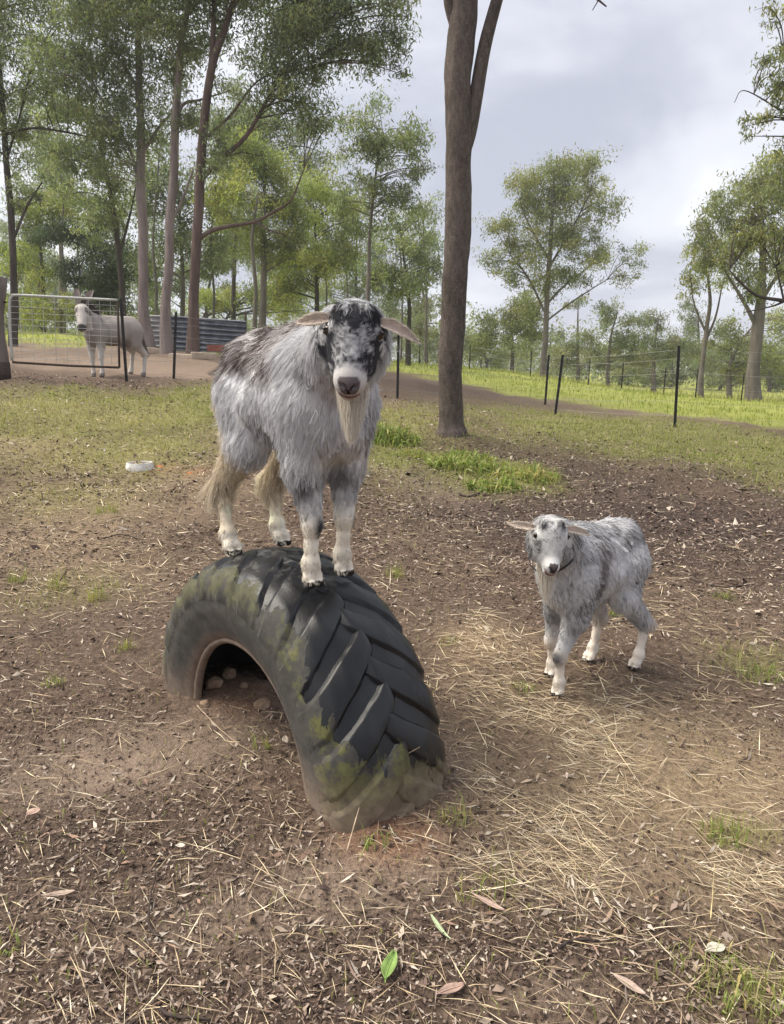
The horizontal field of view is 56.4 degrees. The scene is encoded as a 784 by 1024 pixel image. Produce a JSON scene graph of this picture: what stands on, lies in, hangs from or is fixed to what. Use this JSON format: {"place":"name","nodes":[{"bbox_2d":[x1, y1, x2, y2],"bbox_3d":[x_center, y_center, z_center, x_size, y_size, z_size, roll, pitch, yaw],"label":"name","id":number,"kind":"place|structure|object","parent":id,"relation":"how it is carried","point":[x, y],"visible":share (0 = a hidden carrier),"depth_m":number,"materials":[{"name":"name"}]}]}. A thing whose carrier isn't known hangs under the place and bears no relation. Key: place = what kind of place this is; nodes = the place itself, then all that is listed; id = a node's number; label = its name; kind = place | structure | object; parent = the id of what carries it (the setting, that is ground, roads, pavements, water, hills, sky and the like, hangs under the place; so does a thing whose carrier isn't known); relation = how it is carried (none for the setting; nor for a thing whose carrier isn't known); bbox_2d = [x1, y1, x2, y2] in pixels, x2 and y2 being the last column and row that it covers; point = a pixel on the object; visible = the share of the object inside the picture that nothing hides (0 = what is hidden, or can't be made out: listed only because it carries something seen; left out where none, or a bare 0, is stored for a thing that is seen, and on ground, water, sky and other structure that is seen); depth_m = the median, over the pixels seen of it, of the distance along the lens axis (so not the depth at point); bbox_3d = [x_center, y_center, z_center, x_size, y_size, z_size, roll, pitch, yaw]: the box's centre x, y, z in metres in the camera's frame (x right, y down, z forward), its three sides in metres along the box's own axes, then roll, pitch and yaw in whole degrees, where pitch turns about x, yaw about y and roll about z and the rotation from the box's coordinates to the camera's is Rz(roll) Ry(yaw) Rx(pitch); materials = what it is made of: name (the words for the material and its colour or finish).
{"place":"outdoors","nodes":[
{"label":"outdoors","id":0,"kind":"place"},
{"bbox_2d":[0,333,783,1023],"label":"ground","id":1,"kind":"structure","parent":0,"point":[144,655],"depth_m":2.95,"materials":[{"name":"soil"}]},
{"bbox_2d":[0,277,11,380],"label":"gate post","id":2,"kind":"object","parent":1,"relation":"on","point":[5,370],"visible":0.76,"depth_m":11.69,"materials":[{"name":"brown wood"}]},
{"bbox_2d":[8,294,120,368],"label":"farm gate","id":3,"kind":"structure","parent":2,"relation":"attached to","point":[43,320],"depth_m":11.92,"materials":[{"name":"metal"}]},
{"bbox_2d":[6,563,27,583],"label":"grass tuft","id":4,"kind":"object","parent":1,"relation":"on","point":[14,578],"visible":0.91,"depth_m":4.69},
{"bbox_2d":[11,179,59,329],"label":"sapling","id":5,"kind":"object","parent":1,"relation":"on","point":[22,185],"visible":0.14,"depth_m":33.51,"materials":[{"name":"green plant"}]},
{"bbox_2d":[0,211,76,325],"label":"gum tree","id":6,"kind":"object","parent":1,"relation":"on","point":[5,237],"visible":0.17,"depth_m":54.97,"materials":[{"name":"green plant"}]},
{"bbox_2d":[4,289,77,333],"bbox_3d":[-13.808,-7.888,30.202,4.224,2.527,2.525,0,11,0],"label":"shrub","id":7,"kind":"object","parent":1,"relation":"on","point":[42,303],"visible":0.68,"depth_m":29.75,"materials":[{"name":"green plant"}]},
{"bbox_2d":[0,181,89,332],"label":"gum tree","id":8,"kind":"object","parent":1,"relation":"on","point":[30,255],"visible":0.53,"depth_m":32.06,"materials":[{"name":"green plant"}]},
{"bbox_2d":[0,0,91,345],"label":"gum tree","id":9,"kind":"object","parent":1,"relation":"on","point":[17,128],"visible":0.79,"depth_m":20.27,"materials":[{"name":"green plant"}]},
{"bbox_2d":[20,280,86,332],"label":"scrub tree","id":10,"kind":"object","parent":1,"relation":"on","point":[68,318],"visible":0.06,"depth_m":67.73,"materials":[{"name":"green plant"}]},
{"bbox_2d":[0,86,107,331],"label":"gum tree","id":11,"kind":"object","parent":1,"relation":"on","point":[42,175],"visible":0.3,"depth_m":36.69,"materials":[{"name":"green plant"}]},
{"bbox_2d":[46,565,66,591],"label":"grass tuft","id":12,"kind":"object","parent":1,"relation":"on","point":[57,583],"visible":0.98,"depth_m":4.61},
{"bbox_2d":[41,890,74,895],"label":"dry leaf","id":13,"kind":"object","parent":1,"relation":"on","point":[59,893],"visible":1,"depth_m":1.96,"materials":[{"name":"beige"}]},
{"bbox_2d":[36,158,87,332],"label":"sapling","id":14,"kind":"object","parent":1,"relation":"on","point":[70,186],"visible":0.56,"depth_m":30.78,"materials":[{"name":"green plant"}]},
{"bbox_2d":[52,175,102,333],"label":"sapling","id":15,"kind":"object","parent":1,"relation":"on","point":[89,207],"visible":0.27,"depth_m":35.76,"materials":[{"name":"green plant"}]},
{"bbox_2d":[18,209,137,317],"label":"gum tree","id":16,"kind":"object","parent":1,"relation":"on","point":[101,282],"visible":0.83,"depth_m":28.22,"materials":[{"name":"green plant"}]},
{"bbox_2d":[16,68,146,315],"bbox_3d":[-9.760,-9.257,23.473,3.434,8.860,3.335,-7,13,-30],"label":"gum tree","id":17,"kind":"object","parent":1,"relation":"on","point":[110,203],"visible":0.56,"depth_m":23.22,"materials":[{"name":"green plant"}]},
{"bbox_2d":[83,568,108,602],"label":"grass tuft","id":18,"kind":"object","parent":1,"relation":"on","point":[94,594],"visible":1,"depth_m":4.42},
{"bbox_2d":[1,0,216,347],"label":"gum tree","id":19,"kind":"object","parent":1,"relation":"on","point":[83,71],"visible":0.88,"depth_m":19.00,"materials":[{"name":"green plant"}]},
{"bbox_2d":[73,287,149,376],"bbox_3d":[-5.326,-3.336,13.772,0.578,1.640,1.523,7,13,31],"label":"donkey","id":20,"kind":"object","parent":1,"relation":"on","point":[133,338],"visible":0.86,"depth_m":13.56,"materials":[{"name":"fur"}]},
{"bbox_2d":[58,193,177,318],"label":"gum tree","id":21,"kind":"object","parent":1,"relation":"on","point":[150,307],"visible":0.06,"depth_m":57.65,"materials":[{"name":"green plant"}]},
{"bbox_2d":[125,461,153,471],"bbox_3d":[-2.612,-0.457,7.580,0.300,0.117,0.300,0,11,0],"label":"feed bowl","id":22,"kind":"object","parent":1,"relation":"on","point":[131,466],"visible":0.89,"depth_m":7.47,"materials":[{"name":"white plastic"}]},
{"bbox_2d":[147,866,160,937],"bbox_3d":[-0.634,1.028,1.940,0.032,0.014,0.277,-4,12,-19],"label":"stick","id":23,"kind":"object","parent":1,"relation":"on","point":[157,934],"visible":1,"depth_m":1.88,"materials":[{"name":"wood"}]},
{"bbox_2d":[145,128,169,314],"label":"sapling","id":24,"kind":"object","parent":1,"relation":"on","point":[153,256],"visible":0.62,"depth_m":32.01,"materials":[{"name":"green plant"}]},
{"bbox_2d":[102,126,255,315],"bbox_3d":[-9.655,-12.215,33.793,7.073,10.145,6.171,0,11,0],"label":"gum tree","id":25,"kind":"object","parent":1,"relation":"on","point":[182,245],"visible":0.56,"depth_m":33.54,"materials":[{"name":"green plant"}]},
{"bbox_2d":[96,0,266,353],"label":"gum tree","id":26,"kind":"object","parent":1,"relation":"on","point":[185,49],"visible":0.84,"depth_m":18.19,"materials":[{"name":"green plant"}]},
{"bbox_2d":[159,1006,210,1020],"bbox_3d":[-0.454,1.101,1.596,0.124,0.011,0.015,3,12,15],"label":"stick","id":27,"kind":"object","parent":1,"relation":"on","point":[164,1011],"visible":1,"depth_m":1.59,"materials":[{"name":"wood"}]},
{"bbox_2d":[150,313,246,352],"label":"corrugated iron wall","id":28,"kind":"structure","parent":1,"relation":"on","point":[224,335],"depth_m":22.06,"materials":[{"name":"metal"}]},
{"bbox_2d":[191,352,215,359],"bbox_3d":[-4.632,-3.840,17.996,0.600,0.160,0.180,-1,14,-17],"label":"timber block","id":29,"kind":"object","parent":1,"relation":"on","point":[202,355],"depth_m":17.91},
{"bbox_2d":[205,676,222,688],"bbox_3d":[-0.763,0.737,3.139,0.076,0.061,0.068,-3,-11,-15],"label":"stone","id":30,"kind":"object","parent":1,"relation":"on","point":[213,682],"visible":0.75,"depth_m":3.12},
{"bbox_2d":[205,174,231,318],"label":"sapling","id":31,"kind":"object","parent":1,"relation":"on","point":[213,313],"visible":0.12,"depth_m":34.45,"materials":[{"name":"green plant"}]},
{"bbox_2d":[157,212,285,321],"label":"gum tree","id":32,"kind":"object","parent":1,"relation":"on","point":[207,315],"visible":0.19,"depth_m":53.50,"materials":[{"name":"green plant"}]},
{"bbox_2d":[222,667,235,678],"bbox_3d":[-0.714,0.713,3.226,0.061,0.058,0.063,-39,22,-11],"label":"stone","id":33,"kind":"object","parent":1,"relation":"on","point":[228,673],"visible":0.92,"depth_m":3.21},
{"bbox_2d":[230,184,278,329],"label":"sapling","id":34,"kind":"object","parent":1,"relation":"on","point":[255,303],"visible":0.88,"depth_m":28.47,"materials":[{"name":"green plant"}]},
{"bbox_2d":[185,272,328,324],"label":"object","id":35,"kind":"object","parent":1,"relation":"on","point":[205,297],"visible":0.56,"depth_m":44.33,"materials":[{"name":"green plant"}]},
{"bbox_2d":[119,298,399,397],"bbox_3d":[-2.435,-2.850,13.990,5.261,2.093,1.133,-6,13,-27],"label":"wire fence","id":36,"kind":"object","parent":1,"relation":"on","point":[121,303],"visible":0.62,"depth_m":13.58,"materials":[{"name":"black metal"}]},
{"bbox_2d":[253,698,270,709],"bbox_3d":[-0.536,0.795,3.017,0.072,0.062,0.041,-6,-31,-29],"label":"stone","id":37,"kind":"object","parent":1,"relation":"on","point":[261,702],"visible":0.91,"depth_m":3.00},
{"bbox_2d":[185,114,341,328],"bbox_3d":[-5.447,-11.781,31.406,6.004,9.560,6.186,-7,13,-30],"label":"gum tree","id":38,"kind":"object","parent":1,"relation":"on","point":[269,177],"visible":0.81,"depth_m":30.88,"materials":[{"name":"green plant"}]},
{"bbox_2d":[183,73,353,319],"bbox_3d":[-6.774,-16.028,39.523,8.606,14.986,6.024,6,13,27],"label":"gum tree","id":39,"kind":"object","parent":1,"relation":"on","point":[263,128],"visible":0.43,"depth_m":38.30,"materials":[{"name":"green plant"}]},
{"bbox_2d":[124,0,422,353],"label":"gum tree","id":40,"kind":"object","parent":1,"relation":"on","point":[301,24],"visible":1,"depth_m":17.14,"materials":[{"name":"green plant"}]},
{"bbox_2d":[238,222,334,322],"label":"gum tree","id":41,"kind":"object","parent":1,"relation":"on","point":[256,260],"visible":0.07,"depth_m":59.17,"materials":[{"name":"green plant"}]},
{"bbox_2d":[162,547,446,832],"bbox_3d":[-0.410,0.653,2.807,0.483,1.031,1.470,-9,15,-39],"label":"tractor tyre","id":42,"kind":"object","parent":1,"relation":"on","point":[334,657],"visible":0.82,"depth_m":2.36,"materials":[{"name":"rubber"}]},
{"bbox_2d":[195,294,420,587],"bbox_3d":[-0.269,-0.213,2.463,0.435,0.910,1.011,-9,15,-39],"label":"goat","id":43,"kind":"object","parent":42,"relation":"on","point":[301,398],"visible":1,"depth_m":2.35},
{"bbox_2d":[231,152,382,320],"bbox_3d":[-3.790,-12.823,36.623,7.255,9.217,5.486,8,14,34],"label":"gum tree","id":44,"kind":"object","parent":1,"relation":"on","point":[332,265],"visible":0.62,"depth_m":35.95,"materials":[{"name":"green plant"}]},
{"bbox_2d":[312,158,350,306],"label":"sapling","id":45,"kind":"object","parent":1,"relation":"on","point":[331,163],"visible":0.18,"depth_m":37.55,"materials":[{"name":"green plant"}]},
{"bbox_2d":[330,173,360,298],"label":"sapling","id":46,"kind":"object","parent":1,"relation":"on","point":[342,219],"visible":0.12,"depth_m":41.37,"materials":[{"name":"green plant"}]},
{"bbox_2d":[306,196,408,311],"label":"gum tree","id":47,"kind":"object","parent":1,"relation":"on","point":[355,290],"visible":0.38,"depth_m":55.65,"materials":[{"name":"green plant"}]},
{"bbox_2d":[310,295,440,360],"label":"gum tree","id":48,"kind":"object","parent":1,"relation":"on","point":[415,324],"visible":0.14,"depth_m":46.73,"materials":[{"name":"green plant"}]},
{"bbox_2d":[358,824,396,860],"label":"grass tuft","id":49,"kind":"object","parent":1,"relation":"on","point":[366,847],"visible":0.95,"depth_m":2.13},
{"bbox_2d":[316,84,443,301],"bbox_3d":[-0.430,-9.883,25.653,3.875,8.919,3.697,-8,14,-36],"label":"gum tree","id":50,"kind":"object","parent":1,"relation":"on","point":[371,145],"visible":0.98,"depth_m":24.92,"materials":[{"name":"green plant"}]},
{"bbox_2d":[381,949,397,982],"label":"green leaf","id":51,"kind":"object","parent":1,"relation":"on","point":[389,964],"visible":1,"depth_m":1.72,"materials":[{"name":"green"}]},
{"bbox_2d":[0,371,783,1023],"bbox_3d":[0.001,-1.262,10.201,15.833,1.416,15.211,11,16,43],"label":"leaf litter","id":52,"kind":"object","parent":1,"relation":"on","point":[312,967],"visible":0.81,"depth_m":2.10,"materials":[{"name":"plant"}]},
{"bbox_2d":[0,390,783,1023],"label":"dry straw","id":53,"kind":"object","parent":1,"relation":"on","point":[586,822],"visible":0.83,"depth_m":2.22,"materials":[{"name":"plant"}]},
{"bbox_2d":[0,367,783,1023],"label":"grass","id":54,"kind":"structure","parent":1,"relation":"on","point":[406,457],"depth_m":8.75,"materials":[{"name":"plant"}]},
{"bbox_2d":[0,468,783,1023],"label":"soil clods","id":55,"kind":"object","parent":1,"relation":"on","point":[306,896],"visible":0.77,"depth_m":1.88,"materials":[{"name":"soil"}]},
{"bbox_2d":[4,282,783,389],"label":"bushland","id":56,"kind":"structure","parent":1,"relation":"on","point":[527,364],"depth_m":72.07,"materials":[{"name":"green plant"}]},
{"bbox_2d":[5,328,783,427],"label":"meadow grass","id":57,"kind":"structure","parent":1,"relation":"on","point":[656,393],"depth_m":25.93,"materials":[{"name":"plant"}]},
{"bbox_2d":[346,192,444,365],"bbox_3d":[0.258,-9.284,29.651,4.420,6.956,3.066,7,13,30],"label":"gum tree","id":58,"kind":"object","parent":1,"relation":"on","point":[381,274],"visible":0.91,"depth_m":29.29,"materials":[{"name":"green plant"}]},
{"bbox_2d":[373,417,421,447],"bbox_3d":[-0.127,-1.041,9.354,1.267,0.395,0.966,4,12,19],"label":"weed clump","id":59,"kind":"object","parent":1,"relation":"on","point":[399,436],"visible":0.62,"depth_m":9.22,"materials":[{"name":"green plant"}]},
{"bbox_2d":[373,223,424,362],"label":"sapling","id":60,"kind":"object","parent":1,"relation":"on","point":[401,344],"visible":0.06,"depth_m":44.35,"materials":[{"name":"green plant"}]},
{"bbox_2d":[372,231,443,363],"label":"gum tree","id":61,"kind":"object","parent":1,"relation":"on","point":[417,303],"visible":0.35,"depth_m":57.33,"materials":[{"name":"green plant"}]},
{"bbox_2d":[393,447,435,458],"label":"weed clump","id":62,"kind":"object","parent":1,"relation":"on","point":[406,452],"visible":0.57,"depth_m":8.69,"materials":[{"name":"green plant"}]},
{"bbox_2d":[391,320,438,364],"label":"scrub tree","id":63,"kind":"object","parent":1,"relation":"on","point":[413,351],"visible":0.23,"depth_m":76.80,"materials":[{"name":"green plant"}]},
{"bbox_2d":[406,190,444,363],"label":"sapling","id":64,"kind":"object","parent":1,"relation":"on","point":[426,313],"visible":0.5,"depth_m":42.71,"materials":[{"name":"green plant"}]},
{"bbox_2d":[436,982,464,994],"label":"dry leaf","id":65,"kind":"object","parent":1,"relation":"on","point":[452,987],"visible":1,"depth_m":1.66,"materials":[{"name":"beige"}]},
{"bbox_2d":[424,450,477,470],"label":"weed clump","id":66,"kind":"object","parent":1,"relation":"on","point":[438,461],"visible":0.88,"depth_m":8.22,"materials":[{"name":"green plant"}]},
{"bbox_2d":[435,790,478,828],"bbox_3d":[0.198,0.899,2.253,0.130,0.154,0.204,-7,13,-31],"label":"grass tuft","id":67,"kind":"object","parent":1,"relation":"on","point":[443,813],"visible":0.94,"depth_m":2.25,"materials":[{"name":"plant"}]},
{"bbox_2d":[413,324,520,369],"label":"gum tree","id":68,"kind":"object","parent":1,"relation":"on","point":[497,359],"visible":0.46,"depth_m":56.62,"materials":[{"name":"green plant"}]},
{"bbox_2d":[438,444,496,461],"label":"weed clump","id":69,"kind":"object","parent":1,"relation":"on","point":[464,452],"visible":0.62,"depth_m":9.00,"materials":[{"name":"green plant"}]},
{"bbox_2d":[449,452,522,476],"bbox_3d":[1.067,-0.553,8.323,1.004,0.292,0.649,3,12,14],"label":"weed clump","id":70,"kind":"object","parent":1,"relation":"on","point":[482,465],"visible":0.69,"depth_m":8.25,"materials":[{"name":"green plant"}]},
{"bbox_2d":[462,340,510,371],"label":"scrub tree","id":71,"kind":"object","parent":1,"relation":"on","point":[464,358],"visible":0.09,"depth_m":74.22,"materials":[{"name":"green plant"}]},
{"bbox_2d":[471,892,504,910],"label":"dry leaf","id":72,"kind":"object","parent":1,"relation":"on","point":[489,902],"visible":1,"depth_m":1.91,"materials":[{"name":"beige"}]},
{"bbox_2d":[455,847,521,910],"bbox_3d":[0.261,0.981,1.974,0.165,0.122,0.168,4,12,19],"label":"grass tuft","id":73,"kind":"object","parent":1,"relation":"on","point":[481,883],"visible":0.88,"depth_m":1.96,"materials":[{"name":"plant"}]},
{"bbox_2d":[462,475,523,493],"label":"weed clump","id":74,"kind":"object","parent":1,"relation":"on","point":[485,485],"visible":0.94,"depth_m":7.57,"materials":[{"name":"green plant"}]},
{"bbox_2d":[463,282,561,372],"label":"gum tree","id":75,"kind":"object","parent":1,"relation":"on","point":[529,309],"visible":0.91,"depth_m":45.03,"materials":[{"name":"green plant"}]},
{"bbox_2d":[498,339,538,373],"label":"scrub tree","id":76,"kind":"object","parent":1,"relation":"on","point":[521,363],"visible":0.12,"depth_m":91.84,"materials":[{"name":"green plant"}]},
{"bbox_2d":[435,0,606,437],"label":"gum tree","id":77,"kind":"object","parent":1,"relation":"on","point":[463,97],"visible":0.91,"depth_m":9.31,"materials":[{"name":"brown plant"}]},
{"bbox_2d":[486,459,561,485],"bbox_3d":[1.454,-0.466,8.152,0.910,0.280,0.720,7,13,30],"label":"weed clump","id":78,"kind":"object","parent":1,"relation":"on","point":[523,472],"visible":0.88,"depth_m":8.07,"materials":[{"name":"green plant"}]},
{"bbox_2d":[518,325,579,378],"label":"scrub tree","id":79,"kind":"object","parent":1,"relation":"on","point":[562,335],"visible":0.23,"depth_m":75.48,"materials":[{"name":"green plant"}]},
{"bbox_2d":[472,141,654,377],"bbox_3d":[9.265,-13.457,40.383,9.793,12.998,5.731,4,12,19],"label":"gum tree","id":80,"kind":"object","parent":1,"relation":"on","point":[570,239],"visible":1,"depth_m":39.48,"materials":[{"name":"green plant"}]},
{"bbox_2d":[557,937,599,948],"bbox_3d":[0.454,1.049,1.788,0.115,0.021,0.021,-4,12,-19],"label":"stick","id":81,"kind":"object","parent":1,"relation":"on","point":[563,945],"visible":1,"depth_m":1.79,"materials":[{"name":"wood"}]},
{"bbox_2d":[506,514,659,697],"bbox_3d":[0.827,0.373,3.204,0.849,0.831,0.352,-8,14,-36],"label":"goat","id":82,"kind":"object","parent":1,"relation":"on","point":[586,573],"visible":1,"depth_m":3.11},
{"bbox_2d":[548,291,618,380],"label":"gum tree","id":83,"kind":"object","parent":1,"relation":"on","point":[573,351],"visible":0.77,"depth_m":54.61,"materials":[{"name":"green plant"}]},
{"bbox_2d":[402,337,783,426],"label":"wire fence","id":84,"kind":"object","parent":1,"relation":"on","point":[676,401],"visible":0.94,"depth_m":13.56,"materials":[{"name":"black metal"}]},
{"bbox_2d":[419,341,766,401],"bbox_3d":[8.501,-6.053,32.038,15.900,3.037,0.981,6,13,28],"label":"wire fence","id":85,"kind":"object","parent":1,"relation":"on","point":[612,372],"visible":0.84,"depth_m":31.45,"materials":[{"name":"black metal"}]},
{"bbox_2d":[568,295,664,386],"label":"gum tree","id":86,"kind":"object","parent":1,"relation":"on","point":[627,342],"visible":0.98,"depth_m":48.42,"materials":[{"name":"green plant"}]},
{"bbox_2d":[591,336,657,386],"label":"scrub tree","id":87,"kind":"object","parent":1,"relation":"on","point":[624,378],"visible":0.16,"depth_m":70.45,"materials":[{"name":"green plant"}]},
{"bbox_2d":[610,972,645,994],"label":"dry leaf","id":88,"kind":"object","parent":1,"relation":"on","point":[635,987],"visible":1,"depth_m":1.66,"materials":[{"name":"beige"}]},
{"bbox_2d":[603,304,711,392],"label":"gum tree","id":89,"kind":"object","parent":1,"relation":"on","point":[683,343],"visible":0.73,"depth_m":52.44,"materials":[{"name":"green plant"}]},
{"bbox_2d":[636,337,706,388],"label":"scrub tree","id":90,"kind":"object","parent":1,"relation":"on","point":[682,377],"visible":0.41,"depth_m":68.03,"materials":[{"name":"green plant"}]},
{"bbox_2d":[673,296,724,391],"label":"gum tree","id":91,"kind":"object","parent":1,"relation":"on","point":[685,306],"visible":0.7,"depth_m":60.26,"materials":[{"name":"green plant"}]},
{"bbox_2d":[674,215,733,397],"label":"gum tree","id":92,"kind":"object","parent":1,"relation":"on","point":[687,279],"visible":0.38,"depth_m":34.76,"materials":[{"name":"green plant"}]},
{"bbox_2d":[705,942,725,951],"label":"dry leaf","id":93,"kind":"object","parent":1,"relation":"on","point":[712,946],"visible":0.99,"depth_m":1.76,"materials":[{"name":"beige"}]},
{"bbox_2d":[687,344,747,390],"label":"scrub tree","id":94,"kind":"object","parent":1,"relation":"on","point":[715,382],"visible":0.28,"depth_m":65.76,"materials":[{"name":"green plant"}]},
{"bbox_2d":[674,930,772,989],"bbox_3d":[0.775,1.052,1.716,0.212,0.080,0.176,0,11,0],"label":"grass tuft","id":95,"kind":"object","parent":1,"relation":"on","point":[683,959],"visible":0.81,"depth_m":1.71,"materials":[{"name":"plant"}]},
{"bbox_2d":[697,809,752,850],"bbox_3d":[0.997,0.948,2.216,0.183,0.103,0.152,0,11,0],"label":"grass tuft","id":96,"kind":"object","parent":1,"relation":"on","point":[722,829],"visible":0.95,"depth_m":2.20,"materials":[{"name":"plant"}]},
{"bbox_2d":[677,145,783,401],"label":"gum tree","id":97,"kind":"object","parent":1,"relation":"on","point":[757,317],"visible":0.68,"depth_m":31.29,"materials":[{"name":"green plant"}]},
{"bbox_2d":[693,304,783,398],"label":"gum tree","id":98,"kind":"object","parent":1,"relation":"on","point":[738,343],"visible":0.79,"depth_m":43.78,"materials":[{"name":"green plant"}]},
{"bbox_2d":[705,951,783,1023],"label":"grass tuft","id":99,"kind":"object","parent":1,"relation":"on","point":[738,982],"visible":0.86,"depth_m":1.64,"materials":[{"name":"plant"}]},
{"bbox_2d":[710,0,783,312],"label":"gum tree","id":100,"kind":"object","parent":1,"relation":"on","point":[745,241],"visible":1,"depth_m":14.07,"materials":[{"name":"green plant"}]},
{"bbox_2d":[731,339,783,391],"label":"scrub tree","id":101,"kind":"object","parent":1,"relation":"on","point":[771,383],"visible":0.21,"depth_m":65.05,"materials":[{"name":"green plant"}]},
{"bbox_2d":[733,658,783,682],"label":"grass tuft","id":102,"kind":"object","parent":1,"relation":"on","point":[770,673],"visible":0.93,"depth_m":3.38,"materials":[{"name":"plant"}]},
{"bbox_2d":[0,0,783,375],"label":"sky","id":103,"kind":"structure","parent":0,"point":[659,80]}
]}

